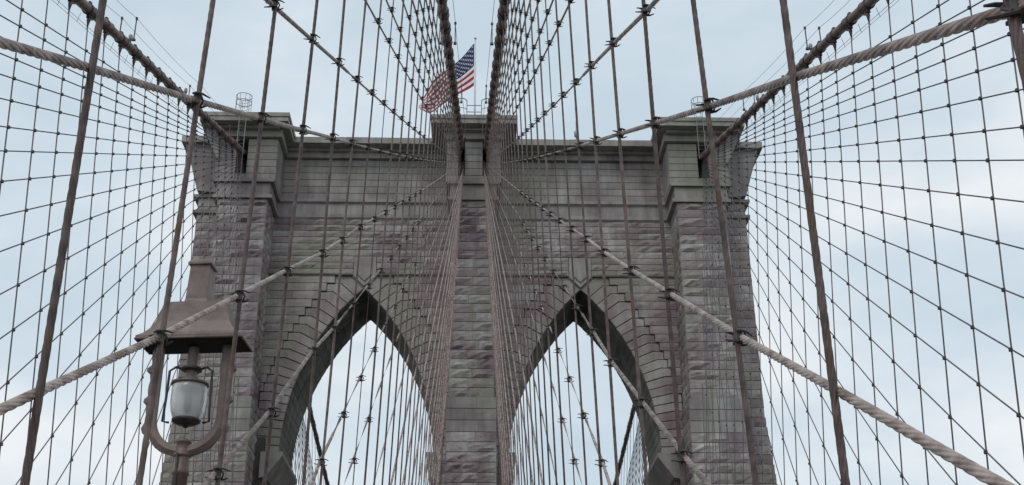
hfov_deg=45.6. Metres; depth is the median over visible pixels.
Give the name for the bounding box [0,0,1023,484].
sky
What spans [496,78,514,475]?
suspender rope
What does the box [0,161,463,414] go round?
stay rope
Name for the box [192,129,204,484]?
suspender rope
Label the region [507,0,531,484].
suspender rope
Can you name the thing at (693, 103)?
ladder cage
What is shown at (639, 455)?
suspender rope
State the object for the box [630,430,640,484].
stay rope
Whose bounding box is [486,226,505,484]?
stay rope
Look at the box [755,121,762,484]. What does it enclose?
suspender rope
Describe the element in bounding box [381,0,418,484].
suspender rope
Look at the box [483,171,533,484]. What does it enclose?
stay rope
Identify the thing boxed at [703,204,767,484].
stay rope
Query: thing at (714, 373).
stay rope
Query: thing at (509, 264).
suspender rope
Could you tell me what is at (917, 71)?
stay rope
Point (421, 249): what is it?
suspender rope
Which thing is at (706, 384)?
suspender rope
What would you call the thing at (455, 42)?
stanchion
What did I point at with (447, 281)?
suspender rope
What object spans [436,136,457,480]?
suspender rope
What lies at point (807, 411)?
stay rope
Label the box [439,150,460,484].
suspender rope
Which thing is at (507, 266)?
suspender rope
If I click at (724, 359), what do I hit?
stay rope
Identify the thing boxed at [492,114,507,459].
suspender rope
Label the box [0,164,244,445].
stay rope
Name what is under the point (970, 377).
stay rope
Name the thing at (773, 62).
hand rope
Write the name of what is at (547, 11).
stay rope
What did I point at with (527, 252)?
suspender rope
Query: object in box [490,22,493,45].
stanchion
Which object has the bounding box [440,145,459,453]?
suspender rope
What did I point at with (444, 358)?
stay rope
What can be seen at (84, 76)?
stay rope
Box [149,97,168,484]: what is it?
suspender rope
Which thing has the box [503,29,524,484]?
suspender rope
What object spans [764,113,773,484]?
suspender rope
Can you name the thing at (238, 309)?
suspender rope
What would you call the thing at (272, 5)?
stay rope
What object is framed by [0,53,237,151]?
stay rope
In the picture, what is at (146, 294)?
suspender rope
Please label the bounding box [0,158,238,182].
stay rope
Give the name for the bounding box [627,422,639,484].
stay rope
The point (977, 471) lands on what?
stay rope
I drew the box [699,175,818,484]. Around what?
stay rope
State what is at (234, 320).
suspender rope
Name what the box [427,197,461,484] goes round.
stay rope
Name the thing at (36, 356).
stay rope
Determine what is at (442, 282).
suspender rope
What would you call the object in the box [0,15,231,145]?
stay rope
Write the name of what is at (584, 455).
suspender rope
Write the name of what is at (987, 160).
stay rope
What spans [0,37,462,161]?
stay rope
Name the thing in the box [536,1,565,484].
suspender rope
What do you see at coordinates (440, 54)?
stay rope
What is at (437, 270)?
suspender rope
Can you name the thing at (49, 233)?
stay rope
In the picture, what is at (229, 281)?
suspender rope
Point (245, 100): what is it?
ladder cage
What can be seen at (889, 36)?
stay rope
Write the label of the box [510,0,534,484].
suspender rope
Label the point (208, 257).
suspender rope
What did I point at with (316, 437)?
cable
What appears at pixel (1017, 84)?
suspender rope
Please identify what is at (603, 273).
suspender rope
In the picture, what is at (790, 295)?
suspender rope
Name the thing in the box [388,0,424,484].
suspender rope
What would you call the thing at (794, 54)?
hand rope
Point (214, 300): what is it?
suspender rope
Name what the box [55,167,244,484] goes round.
stay rope
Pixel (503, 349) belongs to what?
stay rope
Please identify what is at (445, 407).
stay rope
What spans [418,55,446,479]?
suspender rope
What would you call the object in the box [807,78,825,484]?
suspender rope
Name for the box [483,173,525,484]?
stay rope
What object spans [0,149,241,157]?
stay rope
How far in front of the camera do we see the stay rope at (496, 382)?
74.25 m
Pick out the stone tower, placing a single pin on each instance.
(471, 448)
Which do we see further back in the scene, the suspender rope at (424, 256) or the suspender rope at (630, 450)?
the suspender rope at (630, 450)
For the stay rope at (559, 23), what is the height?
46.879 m
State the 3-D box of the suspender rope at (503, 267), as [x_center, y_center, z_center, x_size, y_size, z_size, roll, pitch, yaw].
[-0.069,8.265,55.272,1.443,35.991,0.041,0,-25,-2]
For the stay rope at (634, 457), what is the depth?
117.47 m
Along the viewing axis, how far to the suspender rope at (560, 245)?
23.76 m
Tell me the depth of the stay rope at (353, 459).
27.21 m
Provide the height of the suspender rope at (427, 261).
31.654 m
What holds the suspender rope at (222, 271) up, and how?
hanging from the cable at (90, 10)
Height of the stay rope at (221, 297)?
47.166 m
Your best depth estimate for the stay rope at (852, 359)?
47.08 m
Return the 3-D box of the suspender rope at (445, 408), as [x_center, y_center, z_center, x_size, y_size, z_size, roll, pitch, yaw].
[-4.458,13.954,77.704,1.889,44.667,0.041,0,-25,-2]
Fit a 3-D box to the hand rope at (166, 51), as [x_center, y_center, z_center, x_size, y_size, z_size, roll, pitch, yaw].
[-16.881,-10.147,54.378,0.022,23.170,61.042,1,-25,-3]
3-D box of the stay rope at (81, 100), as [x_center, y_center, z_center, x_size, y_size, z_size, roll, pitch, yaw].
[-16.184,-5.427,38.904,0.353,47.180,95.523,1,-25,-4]
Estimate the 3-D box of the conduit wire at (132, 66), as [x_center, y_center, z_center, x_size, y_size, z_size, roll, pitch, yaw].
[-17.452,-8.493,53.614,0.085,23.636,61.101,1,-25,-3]
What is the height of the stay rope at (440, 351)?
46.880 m
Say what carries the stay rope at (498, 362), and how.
attached to the stone tower
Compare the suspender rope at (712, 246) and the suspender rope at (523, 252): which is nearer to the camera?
the suspender rope at (523, 252)
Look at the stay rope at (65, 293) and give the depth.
48.96 m
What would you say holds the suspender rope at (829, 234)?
hanging from the cable at (848, 21)
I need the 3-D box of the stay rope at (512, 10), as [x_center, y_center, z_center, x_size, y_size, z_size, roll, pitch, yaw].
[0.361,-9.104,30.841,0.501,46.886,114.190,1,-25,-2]
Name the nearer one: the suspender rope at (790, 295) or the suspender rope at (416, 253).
the suspender rope at (416, 253)
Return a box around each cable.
[68,0,247,157]
[307,404,329,484]
[436,0,464,154]
[483,0,509,155]
[613,406,634,484]
[697,0,889,162]
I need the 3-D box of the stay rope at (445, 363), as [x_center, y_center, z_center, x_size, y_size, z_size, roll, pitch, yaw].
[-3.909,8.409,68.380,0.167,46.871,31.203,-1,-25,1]
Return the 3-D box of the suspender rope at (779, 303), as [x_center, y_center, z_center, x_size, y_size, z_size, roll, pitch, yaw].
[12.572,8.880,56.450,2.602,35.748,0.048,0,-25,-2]
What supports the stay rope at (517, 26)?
attached to the stone tower
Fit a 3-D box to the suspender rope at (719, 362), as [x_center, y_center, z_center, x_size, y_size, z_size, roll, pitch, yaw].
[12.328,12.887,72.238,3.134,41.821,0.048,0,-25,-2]
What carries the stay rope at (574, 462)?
attached to the stone tower
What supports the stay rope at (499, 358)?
attached to the stone tower
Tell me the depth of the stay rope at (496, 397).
78.81 m
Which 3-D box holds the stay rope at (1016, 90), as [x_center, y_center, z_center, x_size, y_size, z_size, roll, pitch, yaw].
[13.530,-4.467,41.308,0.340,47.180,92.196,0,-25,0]
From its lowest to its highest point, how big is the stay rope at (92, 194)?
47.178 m
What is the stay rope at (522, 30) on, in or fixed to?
attached to the stone tower
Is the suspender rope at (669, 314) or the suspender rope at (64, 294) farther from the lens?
the suspender rope at (64, 294)
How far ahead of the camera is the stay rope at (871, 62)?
49.16 m
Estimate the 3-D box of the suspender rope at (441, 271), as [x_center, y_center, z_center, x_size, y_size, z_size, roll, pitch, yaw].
[-3.802,8.805,57.416,1.487,36.859,0.041,0,-25,-2]
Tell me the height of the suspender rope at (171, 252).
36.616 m
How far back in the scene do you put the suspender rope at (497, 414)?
78.53 m
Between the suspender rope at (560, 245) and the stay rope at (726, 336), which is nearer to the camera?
the suspender rope at (560, 245)
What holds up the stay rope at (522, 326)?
attached to the stone tower
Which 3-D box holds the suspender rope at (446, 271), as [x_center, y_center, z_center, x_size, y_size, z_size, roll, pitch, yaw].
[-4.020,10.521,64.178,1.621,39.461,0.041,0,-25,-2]
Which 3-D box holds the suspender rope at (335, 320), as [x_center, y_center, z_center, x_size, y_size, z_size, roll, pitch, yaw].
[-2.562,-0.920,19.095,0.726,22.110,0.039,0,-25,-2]
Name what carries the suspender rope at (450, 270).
hanging from the cable at (443, 8)
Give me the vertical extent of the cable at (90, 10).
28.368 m
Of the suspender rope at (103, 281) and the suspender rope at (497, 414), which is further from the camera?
the suspender rope at (497, 414)
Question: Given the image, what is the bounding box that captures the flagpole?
[474,37,476,114]
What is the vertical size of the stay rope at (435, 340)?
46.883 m
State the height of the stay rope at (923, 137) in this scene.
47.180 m
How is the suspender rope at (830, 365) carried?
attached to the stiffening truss
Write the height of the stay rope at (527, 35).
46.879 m
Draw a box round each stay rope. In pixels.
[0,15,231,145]
[0,36,236,149]
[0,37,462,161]
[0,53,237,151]
[0,73,240,153]
[0,98,238,154]
[0,125,241,156]
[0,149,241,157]
[0,157,244,216]
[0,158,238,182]
[0,158,244,251]
[0,159,244,294]
[0,161,244,338]
[0,161,245,388]
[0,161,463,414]
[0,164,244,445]
[6,0,228,142]
[15,164,245,484]
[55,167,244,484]
[87,169,244,484]
[112,172,244,484]
[134,185,241,484]
[152,190,241,484]
[167,199,240,484]
[190,204,241,440]
[191,216,240,484]
[202,163,463,484]
[202,228,240,483]
[211,245,240,483]
[226,353,236,484]
[232,376,238,484]
[264,0,462,159]
[310,164,463,484]
[344,163,464,483]
[364,0,461,158]
[376,165,464,474]
[385,0,462,158]
[390,166,464,484]
[402,0,462,157]
[402,168,464,484]
[411,174,463,484]
[412,1,461,156]
[418,183,462,484]
[419,0,462,156]
[423,186,462,484]
[425,0,460,153]
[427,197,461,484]
[430,0,462,155]
[430,201,461,484]
[432,213,460,484]
[435,227,459,484]
[436,244,458,484]
[438,281,455,484]
[439,333,451,480]
[483,161,1014,484]
[483,162,711,484]
[483,163,611,484]
[483,165,581,483]
[483,166,557,483]
[483,168,542,484]
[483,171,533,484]
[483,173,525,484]
[484,183,519,484]
[484,187,514,484]
[484,193,511,484]
[485,0,540,157]
[485,0,553,158]
[485,0,1023,162]
[485,1,518,155]
[485,1,523,156]
[485,205,509,484]
[485,211,506,484]
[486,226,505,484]
[487,245,503,484]
[488,3,513,146]
[488,4,529,152]
[489,280,502,484]
[492,332,501,477]
[493,0,659,156]
[494,0,574,147]
[627,422,638,480]
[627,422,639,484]
[628,425,639,484]
[630,430,639,480]
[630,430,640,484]
[699,166,1020,484]
[699,167,955,484]
[699,169,908,484]
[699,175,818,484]
[700,162,1023,249]
[700,163,1023,298]
[700,164,1023,357]
[700,172,871,484]
[700,174,840,484]
[701,167,1023,418]
[702,125,1023,161]
[702,158,1023,162]
[702,162,1023,202]
[702,208,748,452]
[702,219,744,484]
[702,232,734,484]
[702,249,726,484]
[702,273,718,484]
[702,317,711,483]
[702,383,705,476]
[703,88,1022,159]
[703,191,798,484]
[703,197,781,484]
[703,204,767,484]
[704,58,1015,158]
[707,28,1023,156]
[708,27,980,154]
[715,0,984,149]
[717,0,948,146]
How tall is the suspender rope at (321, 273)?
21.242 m
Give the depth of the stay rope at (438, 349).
57.78 m
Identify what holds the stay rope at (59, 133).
attached to the stone tower
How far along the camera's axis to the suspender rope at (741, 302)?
69.47 m
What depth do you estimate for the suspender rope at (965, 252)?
35.14 m
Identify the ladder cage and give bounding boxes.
[233,92,252,175]
[691,96,705,158]
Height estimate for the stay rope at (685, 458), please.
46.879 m
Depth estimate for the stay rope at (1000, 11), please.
5.64 m
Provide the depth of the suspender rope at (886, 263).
42.51 m
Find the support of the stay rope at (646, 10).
attached to the stone tower
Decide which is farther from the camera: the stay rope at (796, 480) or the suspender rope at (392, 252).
the stay rope at (796, 480)
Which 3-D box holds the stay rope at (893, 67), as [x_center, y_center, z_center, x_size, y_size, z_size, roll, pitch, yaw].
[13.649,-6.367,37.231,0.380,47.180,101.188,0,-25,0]
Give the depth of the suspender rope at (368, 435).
26.09 m
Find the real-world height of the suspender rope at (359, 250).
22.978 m
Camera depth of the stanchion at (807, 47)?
55.55 m
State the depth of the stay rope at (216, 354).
71.43 m
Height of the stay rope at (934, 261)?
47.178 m
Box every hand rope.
[110,8,237,133]
[121,4,246,133]
[453,3,464,118]
[483,0,494,117]
[698,0,833,138]
[713,0,849,133]
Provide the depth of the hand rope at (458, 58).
64.13 m
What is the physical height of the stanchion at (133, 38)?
1.250 m
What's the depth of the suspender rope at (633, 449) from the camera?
116.80 m
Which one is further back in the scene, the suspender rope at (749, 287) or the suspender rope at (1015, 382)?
the suspender rope at (749, 287)
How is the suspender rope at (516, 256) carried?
hanging from the cable at (500, 25)
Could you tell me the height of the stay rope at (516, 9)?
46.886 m
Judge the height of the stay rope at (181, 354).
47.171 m
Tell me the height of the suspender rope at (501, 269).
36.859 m
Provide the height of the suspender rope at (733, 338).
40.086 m
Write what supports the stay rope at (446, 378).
attached to the stone tower
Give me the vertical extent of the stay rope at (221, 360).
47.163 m
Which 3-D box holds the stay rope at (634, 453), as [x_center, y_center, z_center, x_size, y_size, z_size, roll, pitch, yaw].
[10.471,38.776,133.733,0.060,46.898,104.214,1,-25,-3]
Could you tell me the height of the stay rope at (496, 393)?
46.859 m
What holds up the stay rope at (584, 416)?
attached to the stone tower
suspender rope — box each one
[0,0,22,192]
[0,0,47,452]
[20,0,106,484]
[27,10,69,437]
[47,27,87,484]
[68,41,104,484]
[88,54,119,484]
[105,67,133,484]
[121,78,145,484]
[136,0,215,484]
[136,93,157,480]
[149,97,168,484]
[161,106,178,484]
[173,114,187,458]
[184,135,195,437]
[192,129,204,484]
[201,135,211,484]
[210,142,218,473]
[215,1,277,484]
[218,147,225,455]
[225,153,231,481]
[232,158,237,471]
[262,0,318,484]
[295,445,295,475]
[302,0,345,484]
[302,420,302,475]
[319,0,366,484]
[338,0,381,484]
[352,0,393,484]
[364,0,403,484]
[373,0,412,484]
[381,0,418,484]
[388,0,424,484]
[394,0,429,484]
[400,0,434,484]
[404,0,438,484]
[408,12,441,484]
[412,28,443,484]
[415,42,445,484]
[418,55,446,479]
[421,66,448,484]
[423,80,449,480]
[425,87,451,484]
[428,96,452,470]
[429,106,453,484]
[431,116,454,484]
[433,124,455,473]
[434,131,456,484]
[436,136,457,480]
[437,140,458,484]
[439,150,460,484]
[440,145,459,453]
[440,161,460,484]
[486,156,500,484]
[487,152,501,484]
[488,140,502,457]
[488,153,500,447]
[489,134,504,484]
[490,127,505,483]
[491,121,506,471]
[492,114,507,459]
[493,105,509,483]
[494,97,511,476]
[495,88,513,484]
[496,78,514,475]
[498,67,517,484]
[499,55,519,480]
[501,43,521,484]
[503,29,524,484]
[505,14,527,484]
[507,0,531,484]
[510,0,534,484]
[514,0,539,484]
[518,0,544,484]
[523,0,550,484]
[529,0,557,484]
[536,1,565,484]
[545,0,574,484]
[555,0,586,484]
[568,1,602,484]
[585,0,618,484]
[607,0,648,484]
[629,428,630,484]
[632,427,633,484]
[635,432,636,484]
[639,441,639,470]
[641,0,685,484]
[691,0,758,484]
[706,281,706,477]
[712,171,712,314]
[718,153,719,475]
[725,148,727,484]
[732,159,735,484]
[739,135,743,484]
[747,135,752,484]
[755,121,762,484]
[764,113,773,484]
[773,104,784,484]
[779,0,849,484]
[784,96,797,484]
[797,142,810,484]
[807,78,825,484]
[821,74,837,384]
[835,51,860,484]
[851,37,880,484]
[868,22,903,484]
[888,5,928,484]
[911,0,957,484]
[938,0,988,468]
[969,0,1023,457]
[1003,0,1023,91]
[1009,30,1023,135]
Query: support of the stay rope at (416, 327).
attached to the stone tower
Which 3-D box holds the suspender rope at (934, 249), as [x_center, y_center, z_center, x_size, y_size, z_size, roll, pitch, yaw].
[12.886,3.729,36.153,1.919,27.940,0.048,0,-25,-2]
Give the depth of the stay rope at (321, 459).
20.83 m
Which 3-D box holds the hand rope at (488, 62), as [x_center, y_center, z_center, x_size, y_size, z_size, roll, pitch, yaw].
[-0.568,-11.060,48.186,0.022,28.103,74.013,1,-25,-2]
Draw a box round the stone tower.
[159,111,777,484]
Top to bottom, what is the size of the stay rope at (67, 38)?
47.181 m
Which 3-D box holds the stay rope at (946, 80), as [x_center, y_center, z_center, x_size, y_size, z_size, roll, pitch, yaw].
[13.575,-5.170,39.800,0.353,47.180,95.523,0,-25,0]
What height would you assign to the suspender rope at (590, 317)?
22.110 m
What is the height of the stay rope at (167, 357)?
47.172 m
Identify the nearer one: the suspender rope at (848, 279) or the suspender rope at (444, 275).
the suspender rope at (848, 279)
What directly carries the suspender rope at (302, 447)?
hanging from the cable at (316, 437)
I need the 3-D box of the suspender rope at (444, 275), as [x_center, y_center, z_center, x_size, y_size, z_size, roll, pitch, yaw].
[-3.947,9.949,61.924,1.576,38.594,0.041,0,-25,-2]
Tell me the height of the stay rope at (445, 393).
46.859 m
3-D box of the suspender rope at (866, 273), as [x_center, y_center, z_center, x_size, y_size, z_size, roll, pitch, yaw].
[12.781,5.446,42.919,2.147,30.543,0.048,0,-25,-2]
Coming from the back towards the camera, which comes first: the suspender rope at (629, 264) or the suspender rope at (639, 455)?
the suspender rope at (639, 455)
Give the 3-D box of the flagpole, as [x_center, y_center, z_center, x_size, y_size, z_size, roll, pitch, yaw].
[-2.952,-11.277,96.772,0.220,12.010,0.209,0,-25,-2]
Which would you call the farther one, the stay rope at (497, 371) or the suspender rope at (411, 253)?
the stay rope at (497, 371)
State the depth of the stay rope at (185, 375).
74.08 m
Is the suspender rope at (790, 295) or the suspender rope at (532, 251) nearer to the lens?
the suspender rope at (532, 251)
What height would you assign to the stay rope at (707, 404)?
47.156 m
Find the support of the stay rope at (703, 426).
attached to the stone tower
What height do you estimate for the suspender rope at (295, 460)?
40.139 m
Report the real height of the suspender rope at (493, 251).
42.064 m
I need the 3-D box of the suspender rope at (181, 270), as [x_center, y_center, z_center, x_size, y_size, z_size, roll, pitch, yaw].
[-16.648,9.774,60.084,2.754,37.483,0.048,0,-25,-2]
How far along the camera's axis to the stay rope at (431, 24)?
47.32 m
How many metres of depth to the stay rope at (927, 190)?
41.91 m
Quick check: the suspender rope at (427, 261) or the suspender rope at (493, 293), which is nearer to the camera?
the suspender rope at (427, 261)
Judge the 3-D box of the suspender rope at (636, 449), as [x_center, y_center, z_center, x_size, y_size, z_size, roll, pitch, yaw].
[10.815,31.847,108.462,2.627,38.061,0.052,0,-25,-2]
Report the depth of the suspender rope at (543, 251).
28.72 m
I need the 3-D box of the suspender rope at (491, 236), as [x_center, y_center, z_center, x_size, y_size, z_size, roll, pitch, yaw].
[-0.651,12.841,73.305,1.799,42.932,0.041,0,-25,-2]
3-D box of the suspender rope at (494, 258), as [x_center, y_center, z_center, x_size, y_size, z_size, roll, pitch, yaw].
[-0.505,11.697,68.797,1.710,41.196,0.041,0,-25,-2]
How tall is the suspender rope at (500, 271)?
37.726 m
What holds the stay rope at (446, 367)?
attached to the stone tower
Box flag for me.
[418,44,473,112]
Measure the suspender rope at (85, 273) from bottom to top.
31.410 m
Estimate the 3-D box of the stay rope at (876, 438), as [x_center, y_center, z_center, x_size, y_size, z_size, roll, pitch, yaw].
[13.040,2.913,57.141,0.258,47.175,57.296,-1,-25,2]
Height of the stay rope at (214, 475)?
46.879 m
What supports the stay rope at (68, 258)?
attached to the stone tower
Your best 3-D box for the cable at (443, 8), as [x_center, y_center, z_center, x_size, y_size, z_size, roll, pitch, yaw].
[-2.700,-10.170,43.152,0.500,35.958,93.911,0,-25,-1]
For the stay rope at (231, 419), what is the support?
attached to the stone tower
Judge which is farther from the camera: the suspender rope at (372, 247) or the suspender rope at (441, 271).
the suspender rope at (441, 271)
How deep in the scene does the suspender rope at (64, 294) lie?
43.19 m
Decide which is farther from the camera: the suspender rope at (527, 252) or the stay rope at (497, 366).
the stay rope at (497, 366)
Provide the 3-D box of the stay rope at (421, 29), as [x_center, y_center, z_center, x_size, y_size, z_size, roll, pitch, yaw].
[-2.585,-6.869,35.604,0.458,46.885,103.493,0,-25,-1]
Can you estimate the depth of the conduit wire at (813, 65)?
53.47 m
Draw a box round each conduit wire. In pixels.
[52,0,236,156]
[710,0,898,157]
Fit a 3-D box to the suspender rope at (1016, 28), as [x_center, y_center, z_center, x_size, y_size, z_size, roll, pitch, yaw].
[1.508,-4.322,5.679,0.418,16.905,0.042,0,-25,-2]
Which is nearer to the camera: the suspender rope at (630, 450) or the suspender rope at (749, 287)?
the suspender rope at (749, 287)
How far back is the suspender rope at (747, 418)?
8.66 m
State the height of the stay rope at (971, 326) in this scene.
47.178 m
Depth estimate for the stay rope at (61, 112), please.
49.90 m
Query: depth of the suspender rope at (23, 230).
39.55 m
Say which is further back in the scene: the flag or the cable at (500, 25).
the flag
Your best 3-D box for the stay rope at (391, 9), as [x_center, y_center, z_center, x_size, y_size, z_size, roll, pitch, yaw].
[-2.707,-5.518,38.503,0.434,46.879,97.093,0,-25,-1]
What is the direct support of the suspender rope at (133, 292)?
hanging from the cable at (90, 10)
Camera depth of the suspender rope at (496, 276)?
71.35 m
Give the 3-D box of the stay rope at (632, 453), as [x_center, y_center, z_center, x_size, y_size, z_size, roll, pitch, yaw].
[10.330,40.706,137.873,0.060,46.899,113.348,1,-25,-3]
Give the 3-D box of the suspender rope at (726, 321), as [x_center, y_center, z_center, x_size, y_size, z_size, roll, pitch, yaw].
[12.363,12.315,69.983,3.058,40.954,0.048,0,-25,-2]
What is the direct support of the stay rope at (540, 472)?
attached to the stone tower
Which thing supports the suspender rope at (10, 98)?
hanging from the cable at (90, 10)
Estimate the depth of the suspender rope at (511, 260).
48.73 m
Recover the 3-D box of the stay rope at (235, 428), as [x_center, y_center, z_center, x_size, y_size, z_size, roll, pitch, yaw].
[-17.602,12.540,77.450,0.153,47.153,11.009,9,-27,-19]
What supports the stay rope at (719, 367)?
attached to the stone tower
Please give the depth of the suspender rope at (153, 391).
8.53 m
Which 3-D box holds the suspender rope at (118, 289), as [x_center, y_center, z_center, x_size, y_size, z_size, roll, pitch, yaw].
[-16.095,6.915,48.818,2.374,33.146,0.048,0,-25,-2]
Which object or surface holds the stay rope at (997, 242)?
attached to the stone tower
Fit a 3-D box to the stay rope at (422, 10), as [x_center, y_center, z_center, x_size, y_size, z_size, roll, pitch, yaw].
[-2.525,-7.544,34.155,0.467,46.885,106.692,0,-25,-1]
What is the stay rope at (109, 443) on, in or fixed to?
attached to the stone tower
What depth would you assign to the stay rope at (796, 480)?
62.37 m
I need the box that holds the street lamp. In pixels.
[134,258,252,484]
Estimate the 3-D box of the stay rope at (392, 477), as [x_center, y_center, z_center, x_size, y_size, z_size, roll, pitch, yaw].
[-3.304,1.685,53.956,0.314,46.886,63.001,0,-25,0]
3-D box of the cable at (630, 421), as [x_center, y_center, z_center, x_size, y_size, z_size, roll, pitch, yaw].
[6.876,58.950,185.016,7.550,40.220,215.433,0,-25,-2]
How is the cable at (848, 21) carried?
attached to the stone tower
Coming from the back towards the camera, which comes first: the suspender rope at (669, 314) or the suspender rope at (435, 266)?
the suspender rope at (435, 266)
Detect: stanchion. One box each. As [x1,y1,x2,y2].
[132,17,137,40]
[454,22,456,44]
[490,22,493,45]
[803,26,808,49]
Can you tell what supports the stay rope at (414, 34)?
attached to the stone tower
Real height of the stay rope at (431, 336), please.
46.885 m
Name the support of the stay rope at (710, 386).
attached to the stone tower
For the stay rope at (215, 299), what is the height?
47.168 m
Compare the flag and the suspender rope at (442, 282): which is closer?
the suspender rope at (442, 282)
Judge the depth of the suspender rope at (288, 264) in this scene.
13.55 m
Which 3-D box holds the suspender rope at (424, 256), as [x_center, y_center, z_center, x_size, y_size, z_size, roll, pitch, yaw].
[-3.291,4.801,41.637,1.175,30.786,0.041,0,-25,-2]
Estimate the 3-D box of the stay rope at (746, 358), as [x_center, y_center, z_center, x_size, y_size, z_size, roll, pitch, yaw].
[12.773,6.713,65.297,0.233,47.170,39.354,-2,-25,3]
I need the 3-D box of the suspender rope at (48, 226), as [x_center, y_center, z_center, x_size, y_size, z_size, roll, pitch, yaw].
[-15.652,4.628,39.806,2.071,29.675,0.048,0,-25,-2]
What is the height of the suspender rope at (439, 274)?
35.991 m
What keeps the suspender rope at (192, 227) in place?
hanging from the cable at (90, 10)
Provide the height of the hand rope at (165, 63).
23.170 m
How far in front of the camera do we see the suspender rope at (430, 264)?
48.52 m
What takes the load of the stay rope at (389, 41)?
attached to the stone tower
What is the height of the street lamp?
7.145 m
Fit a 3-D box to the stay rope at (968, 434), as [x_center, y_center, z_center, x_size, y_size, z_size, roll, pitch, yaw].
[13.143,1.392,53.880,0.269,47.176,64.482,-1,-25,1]
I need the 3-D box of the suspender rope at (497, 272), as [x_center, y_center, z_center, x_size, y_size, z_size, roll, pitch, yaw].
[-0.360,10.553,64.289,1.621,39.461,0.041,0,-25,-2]
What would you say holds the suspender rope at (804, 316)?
hanging from the cable at (848, 21)
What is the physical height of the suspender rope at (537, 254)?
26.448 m
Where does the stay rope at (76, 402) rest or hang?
attached to the stone tower
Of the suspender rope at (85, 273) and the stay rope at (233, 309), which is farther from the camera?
the stay rope at (233, 309)
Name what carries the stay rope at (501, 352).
attached to the stone tower
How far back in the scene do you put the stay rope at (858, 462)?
56.51 m
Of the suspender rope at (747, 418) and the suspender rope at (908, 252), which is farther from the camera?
the suspender rope at (908, 252)

